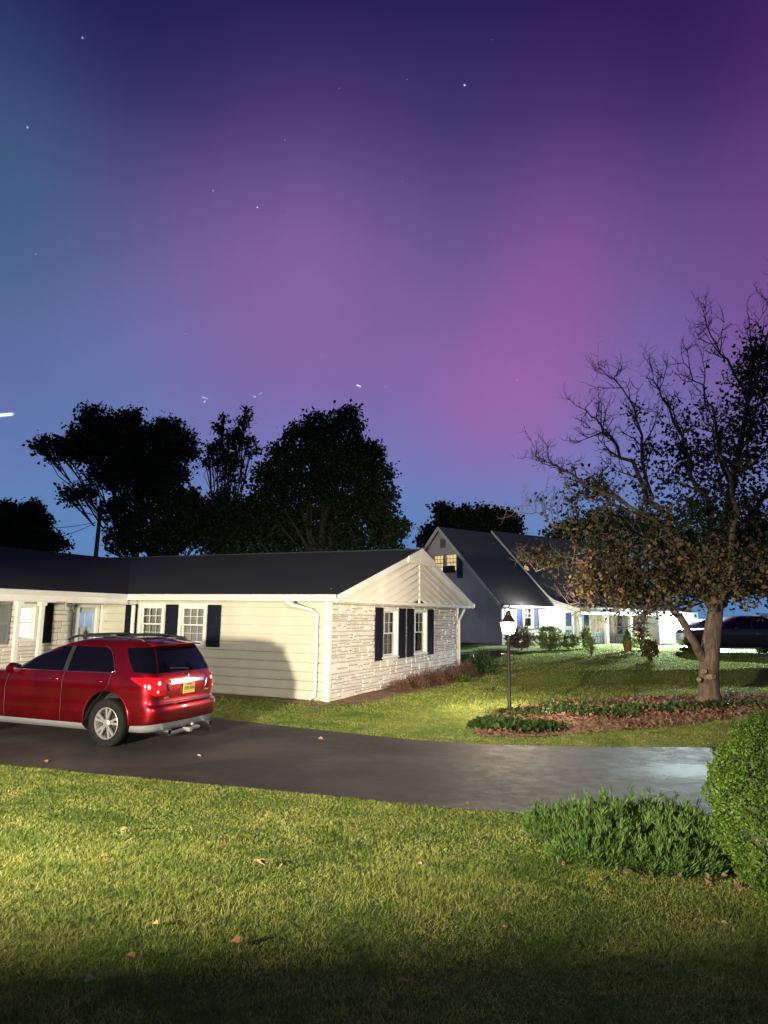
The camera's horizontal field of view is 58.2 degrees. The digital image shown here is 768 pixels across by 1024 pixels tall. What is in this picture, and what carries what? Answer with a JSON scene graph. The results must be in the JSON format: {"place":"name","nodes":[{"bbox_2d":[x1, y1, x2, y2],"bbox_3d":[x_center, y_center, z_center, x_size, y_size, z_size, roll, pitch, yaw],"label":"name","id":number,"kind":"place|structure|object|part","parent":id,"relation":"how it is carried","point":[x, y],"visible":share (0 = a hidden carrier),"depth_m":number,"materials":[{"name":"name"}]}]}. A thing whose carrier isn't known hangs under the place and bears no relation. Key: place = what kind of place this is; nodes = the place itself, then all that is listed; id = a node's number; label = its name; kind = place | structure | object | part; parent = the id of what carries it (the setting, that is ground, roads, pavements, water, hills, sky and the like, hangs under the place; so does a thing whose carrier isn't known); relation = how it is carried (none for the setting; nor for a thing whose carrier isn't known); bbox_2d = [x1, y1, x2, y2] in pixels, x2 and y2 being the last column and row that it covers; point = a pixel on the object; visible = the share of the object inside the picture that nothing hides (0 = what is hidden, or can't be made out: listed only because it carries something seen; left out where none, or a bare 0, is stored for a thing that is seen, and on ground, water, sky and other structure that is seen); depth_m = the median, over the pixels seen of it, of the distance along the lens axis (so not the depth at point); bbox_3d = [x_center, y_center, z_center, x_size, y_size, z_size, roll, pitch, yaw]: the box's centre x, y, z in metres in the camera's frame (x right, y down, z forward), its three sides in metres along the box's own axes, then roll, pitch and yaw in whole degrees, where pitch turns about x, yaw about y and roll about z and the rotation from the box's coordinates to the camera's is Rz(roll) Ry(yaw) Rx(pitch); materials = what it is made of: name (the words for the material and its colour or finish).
{"place":"outdoors","nodes":[
{"label":"outdoors","id":0,"kind":"place"},
{"bbox_2d":[0,718,733,814],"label":"driveway","id":1,"kind":"structure","parent":0,"point":[503,778],"depth_m":10.08,"materials":[{"name":"grey asphalt"}]},
{"bbox_2d":[0,632,214,746],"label":"parked suv","id":2,"kind":"object","parent":1,"relation":"on","point":[111,689],"visible":1,"depth_m":11.51,"materials":[{"name":"red paint"}]},
{"bbox_3d":[-5.851,2.509,11.951,1.063,0.404,0.220,-2,-9,21],"label":"front window","id":3,"kind":"part","parent":2,"relation":"part of","materials":[{"name":"black glass"}]},
{"bbox_3d":[-4.841,2.458,11.548,0.979,0.397,0.171,-2,-9,21],"label":"rear window","id":4,"kind":"part","parent":2,"relation":"part of","materials":[{"name":"black glass"}]},
{"bbox_3d":[-3.955,2.426,11.304,0.633,0.416,0.294,-2,-9,21],"label":"quarter window","id":5,"kind":"part","parent":2,"relation":"part of","materials":[{"name":"black glass"}]},
{"bbox_2d":[0,612,767,1023],"bbox_3d":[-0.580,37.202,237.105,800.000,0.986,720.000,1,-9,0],"label":"lawn ground","id":6,"kind":"structure","parent":0,"point":[498,650],"depth_m":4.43,"materials":[{"name":"plant"}]},
{"bbox_2d":[0,496,75,553],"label":"dark tree","id":7,"kind":"object","parent":6,"relation":"on","point":[40,534],"visible":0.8,"depth_m":47.65,"materials":[{"name":"green plant"}]},
{"bbox_2d":[85,973,96,981],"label":"fallen leaf","id":8,"kind":"object","parent":6,"relation":"on","point":[89,977],"visible":1,"depth_m":3.42,"materials":[{"name":"brown plant"}]},
{"bbox_2d":[93,501,102,555],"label":"utility pole","id":9,"kind":"object","parent":6,"relation":"on","point":[97,540],"visible":0.18,"depth_m":45.10,"materials":[{"name":"brown wood"}]},
{"bbox_2d":[14,522,95,535],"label":"power line","id":10,"kind":"object","parent":9,"relation":"attached to","point":[64,527],"visible":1,"depth_m":45.29,"materials":[{"name":"black plastic"}]},
{"bbox_2d":[21,399,213,556],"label":"broadleaf tree","id":11,"kind":"object","parent":6,"relation":"on","point":[145,462],"visible":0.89,"depth_m":41.11,"materials":[{"name":"green plant"}]},
{"bbox_2d":[123,951,134,957],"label":"fallen leaf","id":12,"kind":"object","parent":6,"relation":"on","point":[130,955],"visible":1,"depth_m":3.66,"materials":[{"name":"brown plant"}]},
{"bbox_2d":[198,405,262,498],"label":"slender tree","id":13,"kind":"object","parent":6,"relation":"on","point":[228,461],"visible":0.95,"depth_m":44.67,"materials":[{"name":"green plant"}]},
{"bbox_2d":[229,934,242,944],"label":"fallen leaf","id":14,"kind":"object","parent":6,"relation":"on","point":[235,939],"visible":1,"depth_m":3.83,"materials":[{"name":"orange plant"}]},
{"bbox_2d":[0,546,474,701],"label":"ranch house","id":15,"kind":"structure","parent":6,"relation":"on","point":[354,622],"depth_m":18.05,"materials":[{"name":"beige plastic"}]},
{"bbox_2d":[18,603,38,641],"bbox_3d":[-8.921,2.747,17.172,0.185,0.933,0.631,-3,-9,25],"label":"window","id":16,"kind":"structure","parent":15,"relation":"in","point":[29,612],"depth_m":17.30,"materials":[{"name":"white"}]},
{"bbox_2d":[77,607,94,640],"bbox_3d":[-8.144,3.709,18.762,0.127,2.215,0.595,-3,-9,25],"label":"entry door","id":17,"kind":"structure","parent":15,"relation":"in","point":[87,614],"depth_m":18.90,"materials":[{"name":"white"}]},
{"bbox_2d":[137,604,165,636],"bbox_3d":[-6.173,3.032,18.771,0.929,1.061,0.530,-3,-9,25],"label":"window","id":18,"kind":"structure","parent":15,"relation":"in","point":[155,614],"depth_m":18.72,"materials":[{"name":"white"}]},
{"bbox_2d":[177,604,207,645],"bbox_3d":[-4.903,2.964,18.185,0.948,1.061,0.530,-3,-9,25],"label":"window","id":19,"kind":"structure","parent":15,"relation":"in","point":[194,624],"depth_m":18.12,"materials":[{"name":"white"}]},
{"bbox_2d":[382,609,398,658],"bbox_3d":[-0.056,3.397,19.383,0.590,1.345,1.127,-3,-9,25],"label":"window","id":20,"kind":"structure","parent":15,"relation":"in","point":[386,622],"depth_m":19.65,"materials":[{"name":"white wood"}]},
{"bbox_2d":[414,610,427,654],"bbox_3d":[0.894,3.715,21.407,0.590,1.345,1.126,-3,-9,25],"label":"window","id":21,"kind":"structure","parent":15,"relation":"in","point":[417,622],"depth_m":21.67,"materials":[{"name":"white"}]},
{"bbox_2d":[254,859,265,864],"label":"fallen leaf","id":22,"kind":"object","parent":6,"relation":"on","point":[262,861],"visible":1,"depth_m":5.20,"materials":[{"name":"beige plant"}]},
{"bbox_2d":[170,399,415,554],"bbox_3d":[-5.161,0.570,38.689,13.922,13.755,5.764,1,-9,0],"label":"maple tree","id":23,"kind":"object","parent":6,"relation":"on","point":[257,521],"visible":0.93,"depth_m":37.91,"materials":[{"name":"green plant"}]},
{"bbox_2d":[212,671,490,706],"bbox_3d":[0.370,4.921,19.744,11.555,0.221,4.429,8,-11,-41],"label":"soil bed","id":24,"kind":"object","parent":6,"relation":"on","point":[371,695],"visible":0.53,"depth_m":16.90,"materials":[{"name":"brown soil"}]},
{"bbox_2d":[386,679,412,691],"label":"dried bush","id":25,"kind":"object","parent":24,"relation":"on","point":[397,685],"visible":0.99,"depth_m":18.37,"materials":[{"name":"brown plant"}]},
{"bbox_2d":[404,672,429,688],"bbox_3d":[0.865,4.721,19.333,0.864,0.457,0.866,1,-9,0],"label":"dried bush","id":26,"kind":"object","parent":24,"relation":"on","point":[413,682],"visible":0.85,"depth_m":19.20,"materials":[{"name":"brown plant"}]},
{"bbox_2d":[416,667,447,684],"bbox_3d":[1.385,4.854,20.410,1.035,0.518,1.035,1,-9,0],"label":"dried bush","id":27,"kind":"object","parent":24,"relation":"on","point":[430,676],"visible":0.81,"depth_m":20.32,"materials":[{"name":"brown plant"}]},
{"bbox_2d":[433,664,461,680],"bbox_3d":[1.981,5.001,21.549,1.041,0.565,1.024,1,-9,0],"label":"dried bush","id":28,"kind":"object","parent":24,"relation":"on","point":[449,676],"visible":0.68,"depth_m":21.46,"materials":[{"name":"brown plant"}]},
{"bbox_2d":[453,672,473,682],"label":"fern","id":29,"kind":"object","parent":24,"relation":"on","point":[463,678],"visible":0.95,"depth_m":21.01,"materials":[{"name":"green plant"}]},
{"bbox_2d":[449,658,478,675],"bbox_3d":[2.585,5.117,22.709,1.163,0.602,1.091,1,-9,0],"label":"dried bush","id":30,"kind":"object","parent":24,"relation":"on","point":[465,670],"visible":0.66,"depth_m":22.62,"materials":[{"name":"brown plant"}]},
{"bbox_2d":[465,648,499,674],"bbox_3d":[3.345,5.137,23.778,1.215,1.001,1.249,6,-10,-32],"label":"leafy plant","id":31,"kind":"object","parent":24,"relation":"on","point":[482,661],"visible":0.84,"depth_m":23.58,"materials":[{"name":"green plant"}]},
{"bbox_2d":[376,1003,390,1009],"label":"fallen leaf","id":32,"kind":"object","parent":6,"relation":"on","point":[384,1005],"visible":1,"depth_m":3.20,"materials":[{"name":"brown plant"}]},
{"bbox_2d":[394,977,407,982],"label":"fallen leaf","id":33,"kind":"object","parent":6,"relation":"on","point":[401,979],"visible":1,"depth_m":3.45,"materials":[{"name":"brown plant"}]},
{"bbox_2d":[430,984,441,988],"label":"fallen leaf","id":34,"kind":"object","parent":6,"relation":"on","point":[437,986],"visible":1,"depth_m":3.40,"materials":[{"name":"brown plant"}]},
{"bbox_2d":[412,497,527,547],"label":"distant tree","id":35,"kind":"object","parent":6,"relation":"on","point":[464,516],"visible":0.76,"depth_m":55.85,"materials":[{"name":"green plant"}]},
{"bbox_2d":[504,624,537,649],"bbox_3d":[6.781,6.209,34.070,1.711,1.315,1.335,1,-9,0],"label":"reddish shrub","id":36,"kind":"object","parent":6,"relation":"on","point":[527,638],"visible":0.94,"depth_m":33.89,"materials":[{"name":"brown plant"}]},
{"bbox_2d":[534,624,563,650],"bbox_3d":[8.033,6.139,33.682,1.480,1.411,1.166,1,-9,0],"label":"flowering shrub","id":37,"kind":"object","parent":6,"relation":"on","point":[551,638],"visible":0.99,"depth_m":33.48,"materials":[{"name":"green plant"}]},
{"bbox_2d":[423,526,697,644],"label":"house","id":38,"kind":"structure","parent":6,"relation":"on","point":[487,578],"depth_m":43.90,"materials":[{"name":"grey"}]},
{"bbox_2d":[433,553,443,570],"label":"window","id":39,"kind":"structure","parent":38,"relation":"in","point":[439,560],"depth_m":45.13,"materials":[{"name":"yellow glass"}]},
{"bbox_2d":[445,552,456,571],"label":"window","id":40,"kind":"structure","parent":38,"relation":"in","point":[451,559],"depth_m":44.21,"materials":[{"name":"yellow glass"}]},
{"bbox_2d":[523,609,533,627],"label":"window","id":41,"kind":"structure","parent":38,"relation":"in","point":[528,614],"depth_m":41.63,"materials":[{"name":"white"}]},
{"bbox_2d":[565,610,572,640],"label":"front door","id":42,"kind":"structure","parent":38,"relation":"in","point":[568,624],"depth_m":43.63,"materials":[{"name":"white wood"}]},
{"bbox_2d":[589,615,603,633],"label":"window","id":43,"kind":"structure","parent":38,"relation":"in","point":[599,625],"depth_m":45.35,"materials":[{"name":"white"}]},
{"bbox_2d":[595,629,603,642],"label":"porch chair","id":44,"kind":"object","parent":38,"relation":"on","point":[600,636],"visible":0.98,"depth_m":43.17,"materials":[{"name":"wood"}]},
{"bbox_2d":[609,615,616,634],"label":"window","id":45,"kind":"structure","parent":38,"relation":"in","point":[613,629],"depth_m":46.36,"materials":[{"name":"white"}]},
{"bbox_2d":[661,613,688,643],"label":"garage door","id":46,"kind":"structure","parent":38,"relation":"in","point":[672,625],"depth_m":46.46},
{"bbox_2d":[561,631,580,648],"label":"flowering shrub","id":47,"kind":"object","parent":6,"relation":"on","point":[571,642],"visible":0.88,"depth_m":34.84,"materials":[{"name":"green plant"}]},
{"bbox_2d":[578,625,593,647],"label":"porch plant","id":48,"kind":"object","parent":6,"relation":"on","point":[585,632],"visible":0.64,"depth_m":35.73,"materials":[{"name":"green plant"}]},
{"bbox_2d":[584,632,597,656],"bbox_3d":[8.757,5.624,29.205,0.560,1.073,0.488,1,-9,0],"label":"garden sapling","id":49,"kind":"object","parent":6,"relation":"on","point":[591,643],"visible":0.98,"depth_m":29.21,"materials":[{"name":"green plant"}]},
{"bbox_2d":[473,692,767,736],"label":"mulch bed","id":50,"kind":"object","parent":6,"relation":"on","point":[568,731],"visible":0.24,"depth_m":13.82,"materials":[{"name":"brown plant"}]},
{"bbox_2d":[500,605,517,709],"bbox_3d":[2.731,3.252,15.183,0.343,2.407,0.310,4,-9,-20],"label":"lamp post","id":51,"kind":"object","parent":50,"relation":"on","point":[508,624],"visible":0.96,"depth_m":15.19,"materials":[{"name":"black metal"}]},
{"bbox_2d":[466,698,767,731],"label":"ivy cover","id":52,"kind":"object","parent":50,"relation":"on","point":[502,721],"visible":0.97,"depth_m":14.62,"materials":[{"name":"green plant"}]},
{"bbox_2d":[486,256,767,701],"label":"yard tree","id":53,"kind":"object","parent":50,"relation":"on","point":[719,574],"visible":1,"depth_m":17.06,"materials":[{"name":"brown plant"}]},
{"bbox_2d":[622,629,632,651],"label":"potted topiary","id":54,"kind":"object","parent":6,"relation":"on","point":[627,647],"visible":0.94,"depth_m":33.94,"materials":[{"name":"ceramic"}]},
{"bbox_2d":[631,606,651,650],"bbox_3d":[12.672,5.767,34.110,0.932,2.313,0.888,1,-9,0],"label":"garden sapling","id":55,"kind":"object","parent":6,"relation":"on","point":[638,634],"visible":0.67,"depth_m":34.06,"materials":[{"name":"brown plant"}]},
{"bbox_2d":[632,637,651,649],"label":"silvery shrub","id":56,"kind":"object","parent":6,"relation":"on","point":[634,645],"visible":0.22,"depth_m":35.70,"materials":[{"name":"green plant"}]},
{"bbox_2d":[640,638,659,661],"bbox_3d":[10.313,5.380,26.798,0.826,0.952,0.726,1,-9,0],"label":"garden sapling","id":57,"kind":"object","parent":6,"relation":"on","point":[649,647],"visible":0.99,"depth_m":26.75,"materials":[{"name":"brown plant"}]},
{"bbox_2d":[538,498,767,608],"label":"distant tree","id":58,"kind":"object","parent":6,"relation":"on","point":[748,529],"visible":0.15,"depth_m":61.41,"materials":[{"name":"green plant"}]},
{"bbox_2d":[662,967,673,973],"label":"fallen leaf","id":59,"kind":"object","parent":6,"relation":"on","point":[667,969],"visible":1,"depth_m":3.62,"materials":[{"name":"brown plant"}]},
{"bbox_2d":[603,815,742,871],"bbox_3d":[3.152,3.128,6.560,3.201,0.154,2.368,1,-9,0],"label":"mulch bed","id":60,"kind":"object","parent":6,"relation":"on","point":[731,870],"depth_m":5.75,"materials":[{"name":"soil"}]},
{"bbox_2d":[518,781,732,879],"bbox_3d":[2.276,2.804,6.211,2.004,0.584,1.800,1,-9,0],"label":"juniper shrub","id":61,"kind":"object","parent":60,"relation":"on","point":[643,835],"visible":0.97,"depth_m":5.90,"materials":[{"name":"green plant"}]},
{"bbox_2d":[541,840,748,887],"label":"leaf litter","id":62,"kind":"object","parent":60,"relation":"on","point":[707,875],"visible":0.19,"depth_m":5.35,"materials":[{"name":"brown plant"}]},
{"bbox_2d":[679,646,692,653],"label":"garden shrub","id":63,"kind":"object","parent":6,"relation":"on","point":[685,649],"visible":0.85,"depth_m":32.63,"materials":[{"name":"green plant"}]},
{"bbox_2d":[700,705,767,904],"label":"round bush","id":64,"kind":"object","parent":6,"relation":"on","point":[739,791],"visible":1,"depth_m":4.73,"materials":[{"name":"green plant"}]},
{"bbox_2d":[754,647,763,653],"bbox_3d":[18.190,6.332,33.602,0.634,1.242,0.582,1,-9,0],"label":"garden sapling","id":65,"kind":"object","parent":6,"relation":"on","point":[758,650],"visible":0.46,"depth_m":33.50,"materials":[{"name":"green plant"}]},
{"bbox_2d":[0,0,767,618],"label":"sky","id":66,"kind":"structure","parent":0,"point":[427,215],"materials":[{"name":"purple"}]},
{"bbox_2d":[675,644,767,656],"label":"concrete apron","id":67,"kind":"object","parent":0,"point":[734,651],"visible":0.21,"depth_m":36.53,"materials":[{"name":"grey concrete"}]},
{"bbox_2d":[689,619,705,628],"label":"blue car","id":68,"kind":"object","parent":67,"relation":"on","point":[696,623],"visible":0.09,"depth_m":42.17,"materials":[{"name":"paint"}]},
{"bbox_2d":[675,616,767,652],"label":"parked car","id":69,"kind":"object","parent":67,"relation":"on","point":[744,631],"visible":0.66,"depth_m":33.37,"materials":[{"name":"black paint"}]},
{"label":"side window","id":70,"kind":"part","parent":69,"relation":"part of","materials":[{"name":"black glass"}]},
{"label":"side window","id":71,"kind":"part","parent":69,"relation":"part of","materials":[{"name":"black glass"}]},
{"bbox_2d":[750,613,767,617],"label":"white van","id":72,"kind":"object","parent":67,"relation":"on","point":[763,614],"visible":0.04,"depth_m":42.23,"materials":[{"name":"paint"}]}
]}

